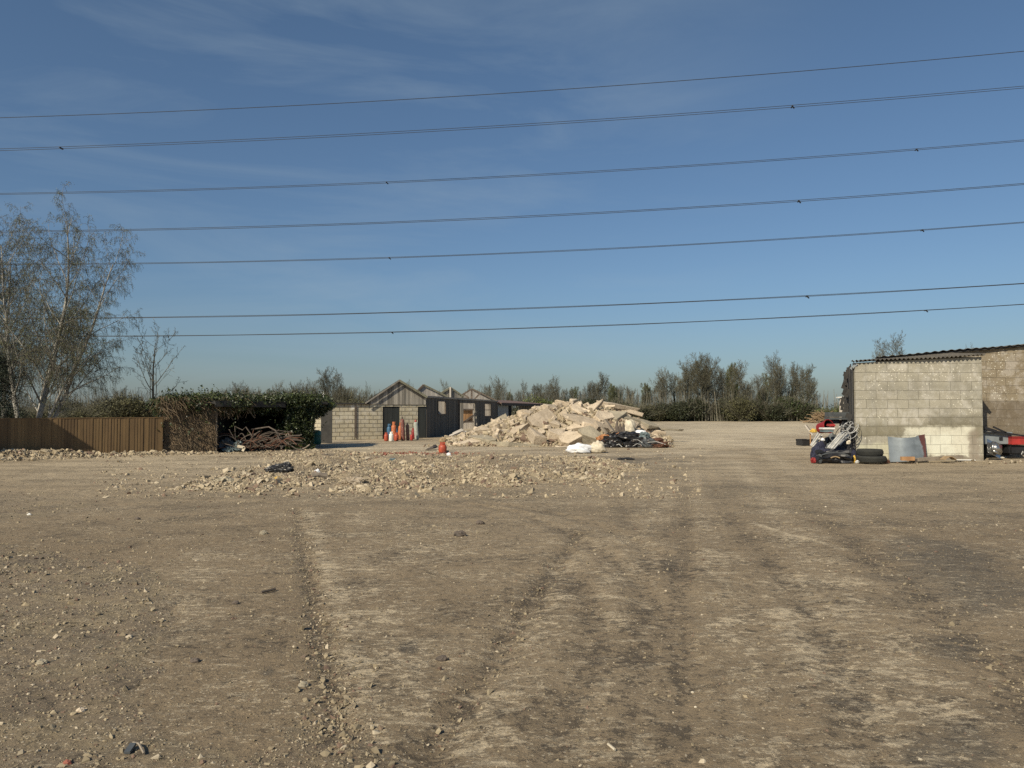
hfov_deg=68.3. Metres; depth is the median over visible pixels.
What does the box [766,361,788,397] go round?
hedgerow tree
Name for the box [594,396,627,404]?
evergreen bush
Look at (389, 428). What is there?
gas bottle
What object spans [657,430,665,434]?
concrete slab
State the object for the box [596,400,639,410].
concrete slab
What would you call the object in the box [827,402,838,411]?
green bush
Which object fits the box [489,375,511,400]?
bare tree
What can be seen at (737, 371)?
ivy clad tree
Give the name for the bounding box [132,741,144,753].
bent twig
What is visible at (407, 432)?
gas cylinder
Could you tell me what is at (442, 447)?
squat gas bottle
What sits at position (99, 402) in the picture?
thicket
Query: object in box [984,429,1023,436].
black bar
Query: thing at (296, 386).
budding tree
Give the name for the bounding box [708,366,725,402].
hedgerow tree
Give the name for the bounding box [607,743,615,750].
twig
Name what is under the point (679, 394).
hedgerow tree
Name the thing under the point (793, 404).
ivy bush
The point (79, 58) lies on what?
sky
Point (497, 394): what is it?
hedgerow tree
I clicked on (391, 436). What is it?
gas bottle
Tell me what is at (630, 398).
bare tree
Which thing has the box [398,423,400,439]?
gas bottle
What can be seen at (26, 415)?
evergreen bush
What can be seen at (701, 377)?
bare tree
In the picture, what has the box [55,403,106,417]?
brown bush
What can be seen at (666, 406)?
evergreen bush
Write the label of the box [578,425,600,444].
concrete block
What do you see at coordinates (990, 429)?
black bar
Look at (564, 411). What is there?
concrete chunk
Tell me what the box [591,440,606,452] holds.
cream sack
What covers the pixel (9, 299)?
silver birch
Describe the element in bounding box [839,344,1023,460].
block shed
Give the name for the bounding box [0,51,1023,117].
power line
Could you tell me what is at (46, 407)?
thicket
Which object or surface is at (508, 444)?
concrete slab
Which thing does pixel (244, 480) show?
rubble bed
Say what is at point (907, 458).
orange block
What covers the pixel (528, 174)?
power line
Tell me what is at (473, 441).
concrete slab
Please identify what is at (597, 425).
concrete block
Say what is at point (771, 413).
evergreen bush
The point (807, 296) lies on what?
power line
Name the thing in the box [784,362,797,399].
hedgerow tree
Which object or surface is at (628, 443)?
scrap bag
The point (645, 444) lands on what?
scrap bag
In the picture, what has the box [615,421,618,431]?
broken stake
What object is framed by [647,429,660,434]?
concrete slab
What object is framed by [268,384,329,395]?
thicket
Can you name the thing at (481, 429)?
concrete block
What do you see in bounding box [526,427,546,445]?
concrete block
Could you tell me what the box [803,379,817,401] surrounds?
hedgerow tree
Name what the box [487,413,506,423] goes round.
concrete slab
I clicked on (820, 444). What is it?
scrap bag
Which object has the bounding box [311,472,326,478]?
grey log
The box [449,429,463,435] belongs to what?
timber offcut
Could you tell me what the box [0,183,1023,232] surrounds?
power line
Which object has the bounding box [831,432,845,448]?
slat
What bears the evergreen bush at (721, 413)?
on the ground
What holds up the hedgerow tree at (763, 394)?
on the ground
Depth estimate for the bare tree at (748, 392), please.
112.40 m
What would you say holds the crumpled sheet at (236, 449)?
on the ground
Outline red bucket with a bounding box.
[816,419,833,432]
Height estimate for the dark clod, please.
0.075 m
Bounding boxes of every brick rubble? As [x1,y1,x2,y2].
[350,451,451,455]
[374,451,493,454]
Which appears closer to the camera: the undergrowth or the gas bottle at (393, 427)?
the gas bottle at (393, 427)
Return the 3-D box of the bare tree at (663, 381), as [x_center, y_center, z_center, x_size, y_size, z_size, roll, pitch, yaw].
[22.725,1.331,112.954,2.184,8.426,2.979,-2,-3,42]
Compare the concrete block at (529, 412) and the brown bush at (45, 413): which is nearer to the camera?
the concrete block at (529, 412)
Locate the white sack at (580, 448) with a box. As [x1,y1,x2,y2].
[565,443,591,452]
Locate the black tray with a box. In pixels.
[796,439,812,445]
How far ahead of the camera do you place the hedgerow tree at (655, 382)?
113.84 m
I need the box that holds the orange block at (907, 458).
[900,457,914,460]
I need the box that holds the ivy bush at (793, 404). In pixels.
[763,393,814,420]
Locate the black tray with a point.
(802, 442)
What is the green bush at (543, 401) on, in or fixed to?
on the ground
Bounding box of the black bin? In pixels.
[1002,445,1023,454]
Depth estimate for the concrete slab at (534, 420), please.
36.55 m
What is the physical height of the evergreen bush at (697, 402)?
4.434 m
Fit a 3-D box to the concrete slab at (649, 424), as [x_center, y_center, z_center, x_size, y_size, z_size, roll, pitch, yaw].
[7.029,2.086,40.052,1.583,0.291,0.770,23,20,23]
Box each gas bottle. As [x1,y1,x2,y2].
[384,432,388,440]
[387,424,390,434]
[389,431,393,440]
[391,422,395,434]
[394,432,398,440]
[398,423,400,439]
[438,442,446,452]
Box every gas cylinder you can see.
[400,417,404,440]
[405,422,409,439]
[414,420,418,439]
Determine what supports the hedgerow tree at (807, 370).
on the ground
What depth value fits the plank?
24.23 m
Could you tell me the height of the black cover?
0.423 m
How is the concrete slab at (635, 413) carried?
on the concrete chunk
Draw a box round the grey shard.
[124,743,135,753]
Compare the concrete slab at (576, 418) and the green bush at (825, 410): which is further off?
the green bush at (825, 410)
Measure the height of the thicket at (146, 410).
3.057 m
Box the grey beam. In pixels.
[824,412,848,419]
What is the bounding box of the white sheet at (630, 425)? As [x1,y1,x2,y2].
[625,419,635,431]
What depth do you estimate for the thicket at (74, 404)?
78.93 m
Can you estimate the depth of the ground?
6.33 m
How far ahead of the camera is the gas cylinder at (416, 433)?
42.64 m
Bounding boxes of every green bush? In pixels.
[520,393,562,403]
[811,407,835,416]
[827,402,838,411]
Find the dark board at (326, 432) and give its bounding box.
[321,409,331,442]
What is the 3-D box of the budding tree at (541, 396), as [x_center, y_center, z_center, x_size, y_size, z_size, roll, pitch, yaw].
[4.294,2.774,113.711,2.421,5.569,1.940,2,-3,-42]
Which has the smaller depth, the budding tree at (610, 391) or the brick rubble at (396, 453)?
the brick rubble at (396, 453)
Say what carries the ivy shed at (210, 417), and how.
on the ground
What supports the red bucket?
on the scrap bag at (831, 436)
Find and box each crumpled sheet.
[219,437,233,451]
[221,446,233,451]
[232,443,242,451]
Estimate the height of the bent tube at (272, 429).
0.936 m
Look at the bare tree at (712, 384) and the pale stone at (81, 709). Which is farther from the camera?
the bare tree at (712, 384)
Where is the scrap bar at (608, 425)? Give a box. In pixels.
[603,419,614,432]
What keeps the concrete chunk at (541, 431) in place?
on the rubble core
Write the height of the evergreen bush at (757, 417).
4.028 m
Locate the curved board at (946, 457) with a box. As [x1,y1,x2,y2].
[940,456,956,459]
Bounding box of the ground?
[0,410,1023,767]
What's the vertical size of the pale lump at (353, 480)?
0.179 m
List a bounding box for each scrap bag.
[599,433,622,447]
[622,436,642,447]
[638,437,658,447]
[810,441,825,456]
[810,447,828,457]
[820,437,834,446]
[828,433,836,445]
[838,439,853,451]
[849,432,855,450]
[851,450,856,461]
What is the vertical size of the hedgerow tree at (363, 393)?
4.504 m
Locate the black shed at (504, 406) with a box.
[498,400,542,416]
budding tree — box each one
[111,385,129,401]
[289,380,301,391]
[534,385,544,402]
[607,384,615,402]
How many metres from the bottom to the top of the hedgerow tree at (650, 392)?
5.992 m
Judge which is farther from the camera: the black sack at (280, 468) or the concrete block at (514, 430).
the concrete block at (514, 430)
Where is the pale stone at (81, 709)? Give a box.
[76,707,85,711]
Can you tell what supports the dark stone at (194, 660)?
on the ground
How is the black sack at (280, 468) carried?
on the ground
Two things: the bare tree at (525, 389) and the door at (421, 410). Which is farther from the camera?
the bare tree at (525, 389)
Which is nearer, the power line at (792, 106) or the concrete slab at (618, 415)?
the concrete slab at (618, 415)
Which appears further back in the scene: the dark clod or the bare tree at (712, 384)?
the bare tree at (712, 384)
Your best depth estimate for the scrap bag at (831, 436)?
25.97 m
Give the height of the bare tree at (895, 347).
8.139 m
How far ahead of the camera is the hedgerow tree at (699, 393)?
114.39 m
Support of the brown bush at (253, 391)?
on the ground
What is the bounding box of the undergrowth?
[21,391,838,420]
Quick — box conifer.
[0,352,27,417]
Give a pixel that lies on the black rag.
(627, 458)
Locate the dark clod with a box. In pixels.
[476,520,484,524]
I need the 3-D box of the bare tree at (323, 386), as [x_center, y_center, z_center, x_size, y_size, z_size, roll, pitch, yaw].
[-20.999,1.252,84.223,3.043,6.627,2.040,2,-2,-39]
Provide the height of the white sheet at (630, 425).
0.718 m
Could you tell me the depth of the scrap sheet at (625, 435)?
34.05 m
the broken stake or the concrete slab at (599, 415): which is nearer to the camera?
the broken stake
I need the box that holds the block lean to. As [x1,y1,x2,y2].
[314,403,425,439]
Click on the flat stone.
(41, 661)
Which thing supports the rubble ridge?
on the ground
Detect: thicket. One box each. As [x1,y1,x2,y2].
[23,401,80,416]
[45,396,92,410]
[69,388,143,416]
[85,387,157,416]
[133,399,163,416]
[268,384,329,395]
[324,387,367,402]
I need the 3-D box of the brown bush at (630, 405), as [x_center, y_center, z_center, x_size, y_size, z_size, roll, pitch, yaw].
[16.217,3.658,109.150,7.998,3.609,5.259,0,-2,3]
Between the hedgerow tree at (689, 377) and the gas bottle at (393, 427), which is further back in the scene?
the hedgerow tree at (689, 377)
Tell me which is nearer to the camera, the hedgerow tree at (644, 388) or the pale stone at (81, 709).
the pale stone at (81, 709)
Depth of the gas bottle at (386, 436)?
40.88 m
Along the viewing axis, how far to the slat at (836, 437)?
24.55 m
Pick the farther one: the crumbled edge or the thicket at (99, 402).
the thicket at (99, 402)
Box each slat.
[827,433,840,447]
[829,433,842,448]
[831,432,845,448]
[833,432,847,448]
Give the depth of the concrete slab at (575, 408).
37.61 m
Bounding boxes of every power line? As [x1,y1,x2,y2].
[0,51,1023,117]
[0,86,1021,150]
[0,140,1021,194]
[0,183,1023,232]
[1,283,1023,318]
[3,222,1019,264]
[14,304,1023,336]
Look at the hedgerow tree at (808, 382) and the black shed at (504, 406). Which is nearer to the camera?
the black shed at (504, 406)
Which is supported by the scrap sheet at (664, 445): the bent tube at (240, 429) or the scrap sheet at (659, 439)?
the scrap sheet at (659, 439)
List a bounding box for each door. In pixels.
[383,407,399,438]
[418,407,425,437]
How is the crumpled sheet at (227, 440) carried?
on the ground
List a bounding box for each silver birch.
[0,181,145,417]
[0,214,73,416]
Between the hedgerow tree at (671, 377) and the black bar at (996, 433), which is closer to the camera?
the black bar at (996, 433)
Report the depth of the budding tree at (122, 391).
79.94 m
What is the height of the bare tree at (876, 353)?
7.155 m
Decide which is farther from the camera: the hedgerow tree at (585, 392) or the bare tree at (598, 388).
the hedgerow tree at (585, 392)
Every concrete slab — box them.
[458,438,481,445]
[469,435,495,443]
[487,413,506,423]
[492,442,538,446]
[527,408,556,427]
[562,414,605,424]
[571,404,584,413]
[587,399,603,410]
[593,410,614,420]
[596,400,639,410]
[609,411,626,420]
[614,408,643,416]
[623,416,640,423]
[631,416,658,429]
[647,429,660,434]
[657,428,683,430]
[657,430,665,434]
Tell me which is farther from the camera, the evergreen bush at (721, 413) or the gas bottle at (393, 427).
the evergreen bush at (721, 413)
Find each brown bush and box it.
[27,405,71,417]
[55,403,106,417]
[240,388,277,396]
[548,395,582,402]
[616,397,649,415]
[636,402,669,420]
[717,391,760,421]
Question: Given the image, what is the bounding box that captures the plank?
[907,455,963,461]
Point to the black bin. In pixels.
(1012, 449)
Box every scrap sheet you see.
[595,434,608,439]
[610,431,639,439]
[639,431,649,437]
[653,437,663,441]
[653,441,668,447]
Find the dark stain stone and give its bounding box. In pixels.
[435,655,447,661]
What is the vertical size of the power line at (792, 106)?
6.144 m
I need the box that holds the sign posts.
[836,396,843,431]
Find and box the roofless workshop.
[417,384,497,437]
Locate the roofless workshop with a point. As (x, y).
(450, 410)
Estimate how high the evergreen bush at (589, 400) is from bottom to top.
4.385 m
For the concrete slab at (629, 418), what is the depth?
37.43 m
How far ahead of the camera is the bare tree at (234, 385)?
95.69 m
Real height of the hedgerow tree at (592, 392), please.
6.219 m
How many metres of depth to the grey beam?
26.58 m
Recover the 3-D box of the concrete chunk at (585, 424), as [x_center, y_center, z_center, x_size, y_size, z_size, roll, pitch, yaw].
[3.520,2.080,36.036,0.392,0.583,0.470,17,-2,-40]
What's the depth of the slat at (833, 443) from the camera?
24.52 m
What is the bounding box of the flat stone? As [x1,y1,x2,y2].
[36,659,47,664]
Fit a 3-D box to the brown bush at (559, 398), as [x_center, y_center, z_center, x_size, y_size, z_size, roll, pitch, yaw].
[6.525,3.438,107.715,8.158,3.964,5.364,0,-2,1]
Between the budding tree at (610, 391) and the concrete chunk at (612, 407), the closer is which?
the concrete chunk at (612, 407)
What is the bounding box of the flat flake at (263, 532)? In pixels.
[259,530,267,534]
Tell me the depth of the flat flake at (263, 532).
10.27 m
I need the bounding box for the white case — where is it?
[819,427,834,429]
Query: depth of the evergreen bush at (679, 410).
107.97 m
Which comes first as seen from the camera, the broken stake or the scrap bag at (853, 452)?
the scrap bag at (853, 452)
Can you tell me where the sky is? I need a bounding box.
[0,0,1023,409]
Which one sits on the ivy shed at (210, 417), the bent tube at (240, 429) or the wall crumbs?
the bent tube at (240, 429)
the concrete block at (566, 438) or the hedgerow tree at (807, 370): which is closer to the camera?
the concrete block at (566, 438)
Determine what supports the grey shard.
on the ground
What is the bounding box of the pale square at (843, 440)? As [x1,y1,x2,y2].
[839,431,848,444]
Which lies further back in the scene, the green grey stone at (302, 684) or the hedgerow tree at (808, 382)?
the hedgerow tree at (808, 382)
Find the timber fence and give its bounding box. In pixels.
[0,417,162,452]
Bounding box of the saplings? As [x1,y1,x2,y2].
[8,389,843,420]
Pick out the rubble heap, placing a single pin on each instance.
(520, 436)
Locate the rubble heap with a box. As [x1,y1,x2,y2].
[423,402,674,447]
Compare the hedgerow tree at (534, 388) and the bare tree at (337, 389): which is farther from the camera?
the hedgerow tree at (534, 388)
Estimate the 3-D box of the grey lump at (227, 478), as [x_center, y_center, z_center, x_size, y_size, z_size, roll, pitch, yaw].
[-6.313,2.111,16.590,0.526,0.182,0.330,0,-2,0]
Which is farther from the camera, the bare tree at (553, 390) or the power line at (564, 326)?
the bare tree at (553, 390)
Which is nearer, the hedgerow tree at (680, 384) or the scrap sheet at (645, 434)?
the scrap sheet at (645, 434)
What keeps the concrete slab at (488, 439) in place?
on the rubble core
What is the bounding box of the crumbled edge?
[277,448,1023,767]
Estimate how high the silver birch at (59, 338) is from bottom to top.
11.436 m
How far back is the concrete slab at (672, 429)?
39.90 m
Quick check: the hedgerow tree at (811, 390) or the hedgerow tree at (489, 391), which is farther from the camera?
the hedgerow tree at (489, 391)
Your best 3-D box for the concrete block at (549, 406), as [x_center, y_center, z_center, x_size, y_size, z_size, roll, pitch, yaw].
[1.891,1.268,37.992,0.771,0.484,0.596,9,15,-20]
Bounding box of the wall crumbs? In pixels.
[880,459,1023,463]
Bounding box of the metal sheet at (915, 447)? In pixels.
[888,434,925,461]
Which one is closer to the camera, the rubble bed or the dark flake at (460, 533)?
the dark flake at (460, 533)
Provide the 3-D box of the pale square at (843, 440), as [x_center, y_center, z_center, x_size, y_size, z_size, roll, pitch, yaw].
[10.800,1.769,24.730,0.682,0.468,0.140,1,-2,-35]
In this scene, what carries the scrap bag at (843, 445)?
on the ground
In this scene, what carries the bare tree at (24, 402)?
on the ground
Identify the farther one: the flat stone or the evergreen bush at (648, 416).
the evergreen bush at (648, 416)
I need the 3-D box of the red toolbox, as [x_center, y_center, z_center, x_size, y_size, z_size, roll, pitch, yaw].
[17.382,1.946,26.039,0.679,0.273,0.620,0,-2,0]
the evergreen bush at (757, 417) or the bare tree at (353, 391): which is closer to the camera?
the bare tree at (353, 391)
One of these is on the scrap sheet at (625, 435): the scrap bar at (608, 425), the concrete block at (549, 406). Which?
the scrap bar at (608, 425)
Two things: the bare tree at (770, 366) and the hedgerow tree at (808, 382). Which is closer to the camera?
the bare tree at (770, 366)
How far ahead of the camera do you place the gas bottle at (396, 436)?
40.87 m
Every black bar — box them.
[983,426,996,432]
[983,431,1010,434]
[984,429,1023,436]
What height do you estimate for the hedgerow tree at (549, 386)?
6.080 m
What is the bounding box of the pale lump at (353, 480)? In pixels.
[341,476,365,483]
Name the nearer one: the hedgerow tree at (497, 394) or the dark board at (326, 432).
the dark board at (326, 432)
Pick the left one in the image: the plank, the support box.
the plank
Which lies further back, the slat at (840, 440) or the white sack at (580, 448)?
the white sack at (580, 448)
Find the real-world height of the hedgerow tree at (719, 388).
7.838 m
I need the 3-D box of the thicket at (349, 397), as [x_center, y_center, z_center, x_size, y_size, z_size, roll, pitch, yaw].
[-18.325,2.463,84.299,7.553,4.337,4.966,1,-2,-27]
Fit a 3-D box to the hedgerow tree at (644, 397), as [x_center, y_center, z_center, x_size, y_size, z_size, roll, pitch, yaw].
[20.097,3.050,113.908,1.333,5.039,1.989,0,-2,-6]
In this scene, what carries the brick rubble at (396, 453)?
on the ground
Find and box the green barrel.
[313,430,320,443]
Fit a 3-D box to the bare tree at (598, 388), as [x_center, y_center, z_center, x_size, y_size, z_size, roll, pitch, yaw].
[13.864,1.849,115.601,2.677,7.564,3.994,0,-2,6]
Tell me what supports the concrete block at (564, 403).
on the rubble heap
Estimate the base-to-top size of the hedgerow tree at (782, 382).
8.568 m
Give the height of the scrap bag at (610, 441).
0.653 m
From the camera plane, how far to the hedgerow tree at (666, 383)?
116.07 m
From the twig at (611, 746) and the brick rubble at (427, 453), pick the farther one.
the brick rubble at (427, 453)
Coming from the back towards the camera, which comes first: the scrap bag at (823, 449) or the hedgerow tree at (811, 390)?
the hedgerow tree at (811, 390)
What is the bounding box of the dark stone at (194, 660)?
[190,658,199,662]
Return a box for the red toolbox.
[1008,436,1023,444]
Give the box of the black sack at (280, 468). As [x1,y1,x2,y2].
[264,463,294,472]
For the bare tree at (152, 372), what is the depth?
35.56 m
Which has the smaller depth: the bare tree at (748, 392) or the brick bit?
the brick bit
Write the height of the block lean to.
2.080 m
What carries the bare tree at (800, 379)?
on the ground
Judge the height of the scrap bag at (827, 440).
0.813 m
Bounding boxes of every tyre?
[856,448,883,455]
[856,455,886,462]
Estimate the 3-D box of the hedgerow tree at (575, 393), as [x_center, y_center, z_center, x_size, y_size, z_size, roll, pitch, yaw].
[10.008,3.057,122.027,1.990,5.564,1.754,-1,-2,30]
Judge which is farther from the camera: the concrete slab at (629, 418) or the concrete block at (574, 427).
the concrete slab at (629, 418)
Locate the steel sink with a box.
[987,439,1001,458]
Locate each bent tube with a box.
[229,426,252,440]
[251,426,281,449]
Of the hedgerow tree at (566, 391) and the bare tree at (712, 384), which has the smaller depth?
the bare tree at (712, 384)
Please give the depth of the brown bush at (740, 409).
107.45 m
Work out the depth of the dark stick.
6.99 m
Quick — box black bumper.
[815,449,851,463]
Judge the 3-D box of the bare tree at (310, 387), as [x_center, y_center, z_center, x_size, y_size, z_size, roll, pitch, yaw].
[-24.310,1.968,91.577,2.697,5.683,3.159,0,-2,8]
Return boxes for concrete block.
[475,426,489,432]
[508,423,529,434]
[522,410,532,415]
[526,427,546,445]
[542,404,556,410]
[547,428,564,442]
[549,420,559,427]
[554,400,570,405]
[558,431,581,445]
[566,423,582,430]
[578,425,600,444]
[592,420,613,432]
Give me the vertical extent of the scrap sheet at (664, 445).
0.292 m
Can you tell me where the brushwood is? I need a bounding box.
[801,410,832,422]
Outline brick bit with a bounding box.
[63,759,72,764]
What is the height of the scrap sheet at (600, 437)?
0.312 m
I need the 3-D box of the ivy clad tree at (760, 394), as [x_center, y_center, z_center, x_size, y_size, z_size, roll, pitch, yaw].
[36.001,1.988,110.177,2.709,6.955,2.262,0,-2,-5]
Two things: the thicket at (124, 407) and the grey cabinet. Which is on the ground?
the thicket at (124, 407)
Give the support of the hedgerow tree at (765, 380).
on the ground
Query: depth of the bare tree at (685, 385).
112.32 m
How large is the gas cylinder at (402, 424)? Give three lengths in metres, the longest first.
1.318 x 0.225 x 0.225 m
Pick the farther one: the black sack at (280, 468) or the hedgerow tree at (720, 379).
the hedgerow tree at (720, 379)
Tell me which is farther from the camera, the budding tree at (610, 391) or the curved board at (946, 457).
the budding tree at (610, 391)
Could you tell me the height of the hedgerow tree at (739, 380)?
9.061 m
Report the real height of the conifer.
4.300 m
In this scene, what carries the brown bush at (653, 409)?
on the ground
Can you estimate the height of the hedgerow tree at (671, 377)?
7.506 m
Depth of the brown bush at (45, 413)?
69.84 m
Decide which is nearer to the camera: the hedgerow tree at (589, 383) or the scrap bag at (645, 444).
the scrap bag at (645, 444)
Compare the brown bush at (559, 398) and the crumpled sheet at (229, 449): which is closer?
the crumpled sheet at (229, 449)
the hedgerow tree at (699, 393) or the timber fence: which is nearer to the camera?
the timber fence
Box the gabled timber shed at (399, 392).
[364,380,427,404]
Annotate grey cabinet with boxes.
[983,431,1011,443]
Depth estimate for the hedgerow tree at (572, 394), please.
119.06 m
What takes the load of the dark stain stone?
on the ground
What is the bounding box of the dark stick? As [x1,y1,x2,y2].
[260,588,275,593]
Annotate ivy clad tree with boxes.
[720,360,753,420]
[749,375,767,402]
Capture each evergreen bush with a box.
[6,405,35,417]
[579,392,616,403]
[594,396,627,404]
[631,405,664,420]
[648,398,672,420]
[664,396,706,420]
[679,392,718,420]
[700,391,743,420]
[746,395,778,420]
[753,399,792,420]
[790,399,828,420]
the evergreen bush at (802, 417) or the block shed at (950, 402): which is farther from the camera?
the evergreen bush at (802, 417)
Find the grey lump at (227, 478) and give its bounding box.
[213,476,233,481]
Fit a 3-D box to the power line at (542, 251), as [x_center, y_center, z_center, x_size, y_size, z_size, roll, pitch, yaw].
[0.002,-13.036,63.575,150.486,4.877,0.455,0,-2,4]
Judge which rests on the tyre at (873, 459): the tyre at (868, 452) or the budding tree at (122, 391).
the tyre at (868, 452)
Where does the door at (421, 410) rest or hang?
in the block lean to
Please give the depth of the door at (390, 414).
44.40 m
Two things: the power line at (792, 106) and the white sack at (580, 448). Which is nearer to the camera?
the white sack at (580, 448)
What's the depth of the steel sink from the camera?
25.29 m
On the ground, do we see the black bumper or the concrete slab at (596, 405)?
the black bumper
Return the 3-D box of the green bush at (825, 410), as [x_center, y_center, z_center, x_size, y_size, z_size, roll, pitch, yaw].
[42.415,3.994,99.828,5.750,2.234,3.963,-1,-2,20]
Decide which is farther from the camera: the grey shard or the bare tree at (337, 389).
the bare tree at (337, 389)
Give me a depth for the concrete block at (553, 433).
35.23 m
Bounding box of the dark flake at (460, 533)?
[454,530,465,536]
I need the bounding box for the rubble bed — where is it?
[94,448,701,498]
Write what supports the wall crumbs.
on the ground
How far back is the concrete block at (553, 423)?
36.05 m
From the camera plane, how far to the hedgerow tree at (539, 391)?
122.20 m
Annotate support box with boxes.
[983,444,1008,455]
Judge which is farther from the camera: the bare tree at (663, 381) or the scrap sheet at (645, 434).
the bare tree at (663, 381)
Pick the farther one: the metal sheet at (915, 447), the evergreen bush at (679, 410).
the evergreen bush at (679, 410)
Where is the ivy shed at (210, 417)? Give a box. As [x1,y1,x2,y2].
[145,384,336,451]
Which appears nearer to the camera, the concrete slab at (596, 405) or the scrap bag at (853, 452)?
the scrap bag at (853, 452)
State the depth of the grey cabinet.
25.95 m
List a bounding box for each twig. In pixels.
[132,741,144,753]
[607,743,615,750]
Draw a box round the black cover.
[822,450,853,462]
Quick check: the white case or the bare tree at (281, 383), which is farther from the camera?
the bare tree at (281, 383)
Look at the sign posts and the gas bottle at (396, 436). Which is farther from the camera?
the gas bottle at (396, 436)
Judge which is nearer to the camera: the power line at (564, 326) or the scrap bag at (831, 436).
the scrap bag at (831, 436)
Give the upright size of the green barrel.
0.698 m
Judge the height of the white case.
0.063 m
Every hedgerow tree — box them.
[357,390,368,401]
[479,385,498,398]
[490,381,506,399]
[530,384,538,398]
[535,384,544,395]
[544,384,555,399]
[560,388,568,399]
[567,389,573,400]
[569,386,578,400]
[581,386,589,402]
[587,380,597,400]
[587,381,595,397]
[639,383,652,405]
[641,389,649,404]
[644,384,658,403]
[648,378,668,403]
[656,371,674,400]
[668,372,677,401]
[671,370,701,401]
[675,379,684,400]
[676,357,706,398]
[690,371,704,398]
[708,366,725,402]
[712,366,728,400]
[715,371,730,397]
[724,363,737,392]
[729,362,747,393]
[755,383,767,420]
[761,373,770,404]
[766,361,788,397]
[771,364,788,420]
[782,361,818,398]
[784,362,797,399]
[800,363,814,401]
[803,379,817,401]
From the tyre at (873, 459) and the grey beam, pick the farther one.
the grey beam
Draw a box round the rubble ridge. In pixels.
[0,448,219,461]
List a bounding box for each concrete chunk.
[537,429,544,434]
[559,409,567,415]
[581,421,591,426]
[604,405,614,409]
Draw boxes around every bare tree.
[16,394,31,411]
[131,318,185,416]
[229,381,246,393]
[270,380,282,395]
[303,377,319,393]
[311,367,336,397]
[330,369,347,401]
[346,387,358,397]
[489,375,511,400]
[518,379,527,401]
[547,374,559,399]
[594,372,610,399]
[619,385,635,404]
[655,366,672,401]
[676,355,698,420]
[688,352,716,400]
[699,352,720,398]
[742,382,754,399]
[762,351,788,401]
[787,367,814,403]
[871,345,883,361]
[872,331,906,355]
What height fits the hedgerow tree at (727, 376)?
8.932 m
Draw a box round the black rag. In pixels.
[616,457,633,459]
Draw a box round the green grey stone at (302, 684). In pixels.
[298,681,308,687]
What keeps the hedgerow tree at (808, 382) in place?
on the ground

